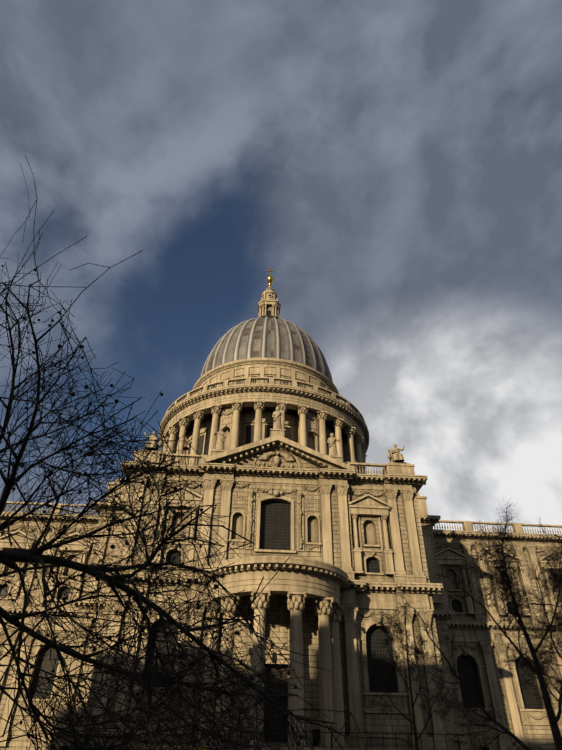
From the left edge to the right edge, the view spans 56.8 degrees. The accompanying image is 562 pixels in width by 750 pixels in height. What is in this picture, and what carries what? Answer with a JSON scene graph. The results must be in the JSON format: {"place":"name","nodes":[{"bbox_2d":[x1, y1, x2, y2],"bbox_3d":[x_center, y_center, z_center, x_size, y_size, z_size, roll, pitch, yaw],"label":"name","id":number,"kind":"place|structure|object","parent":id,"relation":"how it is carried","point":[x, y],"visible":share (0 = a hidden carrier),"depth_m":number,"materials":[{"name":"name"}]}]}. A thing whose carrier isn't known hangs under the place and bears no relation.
{"place":"outdoors","nodes":[
{"label":"outdoors","id":0,"kind":"place"},
{"bbox_2d":[71,606,483,749],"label":"transept openings","id":1,"kind":"object","parent":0,"point":[316,741],"visible":0.29,"depth_m":40.56,"materials":[{"name":"black"}]},
{"bbox_2d":[0,449,561,749],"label":"transept walls","id":2,"kind":"structure","parent":0,"point":[538,735],"depth_m":60.55,"materials":[{"name":"beige stone"}]},
{"bbox_2d":[144,407,404,461],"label":"statues","id":3,"kind":"object","parent":2,"relation":"on","point":[397,456],"visible":0.88,"depth_m":66.95,"materials":[{"name":"stone"}]},
{"bbox_2d":[263,665,287,742],"bbox_3d":[-0.922,31.837,50.594,3.100,6.400,0.080,3,-36,-3],"label":"door","id":4,"kind":"structure","parent":2,"relation":"in","point":[272,711],"depth_m":50.30,"materials":[{"name":"brown wood"}]},
{"bbox_2d":[245,555,309,558],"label":"portico roof","id":5,"kind":"structure","parent":2,"relation":"on","point":[275,555],"depth_m":50.98,"materials":[{"name":"grey stone"}]},
{"bbox_2d":[0,429,561,749],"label":"transept trim","id":6,"kind":"structure","parent":2,"relation":"attached to","point":[325,577],"depth_m":60.42,"materials":[{"name":"beige stone"}]},
{"bbox_2d":[0,452,561,719],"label":"transept carving","id":7,"kind":"object","parent":2,"relation":"attached to","point":[297,600],"visible":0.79,"depth_m":61.96,"materials":[{"name":"stone"}]},
{"bbox_2d":[0,501,561,708],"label":"transept glazing","id":8,"kind":"structure","parent":2,"relation":"in","point":[274,525],"depth_m":61.00,"materials":[{"name":"black glass"}]},
{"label":"cathedral roofs","id":9,"kind":"object","parent":2,"relation":"on","visible":0},
{"bbox_2d":[159,290,368,473],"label":"drum stone","id":10,"kind":"object","parent":9,"relation":"on","point":[226,391],"visible":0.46,"depth_m":94.83,"materials":[{"name":"beige stone"}]},
{"bbox_2d":[188,295,333,465],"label":"drum windows","id":11,"kind":"structure","parent":10,"relation":"in","point":[249,438],"depth_m":93.16,"materials":[{"name":"black glass"}]},
{"bbox_2d":[179,315,346,439],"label":"drum shade","id":12,"kind":"object","parent":10,"relation":"attached to","point":[328,423],"visible":0.1,"depth_m":98.07,"materials":[{"name":"stone"}]},
{"bbox_2d":[161,304,366,460],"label":"column capitals","id":13,"kind":"object","parent":10,"relation":"attached to","point":[260,405],"visible":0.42,"depth_m":94.07,"materials":[{"name":"beige stone"}]},
{"bbox_2d":[201,287,332,417],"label":"dome roof","id":14,"kind":"structure","parent":10,"relation":"on","point":[267,337],"depth_m":110.20,"materials":[{"name":"grey metal"}]},
{"bbox_2d":[266,267,274,286],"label":"cross finial","id":15,"kind":"object","parent":14,"relation":"on","point":[270,279],"visible":1,"depth_m":138.43,"materials":[{"name":"gold metal"}]},
{"bbox_2d":[0,0,561,534],"label":"sky","id":16,"kind":"structure","parent":0,"point":[395,166],"materials":[{"name":"grey"}]},
{"bbox_2d":[360,584,453,749],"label":"tree","id":17,"kind":"object","parent":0,"point":[396,625],"depth_m":37.58,"materials":[{"name":"black plant"}]},
{"bbox_3d":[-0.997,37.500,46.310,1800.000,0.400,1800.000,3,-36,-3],"label":"ground","id":18,"kind":"structure","parent":0,"visible":0},
{"bbox_2d":[0,155,366,749],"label":"plane tree","id":19,"kind":"object","parent":18,"relation":"on","point":[128,679],"depth_m":5.62,"materials":[{"name":"black plant"}]},
{"bbox_2d":[0,265,302,749],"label":"seed pods","id":20,"kind":"object","parent":19,"relation":"attached to","point":[179,645],"visible":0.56,"depth_m":5.27,"materials":[{"name":"brown plant"}]},
{"bbox_2d":[62,729,542,749],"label":"boundary wall","id":21,"kind":"structure","parent":18,"relation":"on","point":[470,747],"depth_m":29.68,"materials":[{"name":"beige stone"}]},
{"bbox_2d":[61,703,134,747],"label":"boundary urns","id":22,"kind":"object","parent":21,"relation":"on","point":[81,719],"visible":0.27,"depth_m":29.48,"materials":[{"name":"beige stone"}]},
{"bbox_2d":[396,498,561,749],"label":"tree","id":23,"kind":"object","parent":18,"relation":"on","point":[552,719],"visible":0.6,"depth_m":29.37,"materials":[{"name":"brown plant"}]},
{"bbox_2d":[487,517,561,748],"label":"tree twigs","id":24,"kind":"object","parent":23,"relation":"attached to","point":[543,581],"visible":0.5,"depth_m":32.92,"materials":[{"name":"brown dark bark"}]},
{"bbox_2d":[509,536,561,718],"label":"tree","id":25,"kind":"object","parent":18,"relation":"on","point":[551,637],"visible":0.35,"depth_m":32.61,"materials":[{"name":"brown dark bark"}]},
{"bbox_2d":[530,534,561,617],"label":"tree","id":26,"kind":"object","parent":18,"relation":"on","point":[550,604],"visible":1,"depth_m":14.70,"materials":[{"name":"plant"}]}
]}

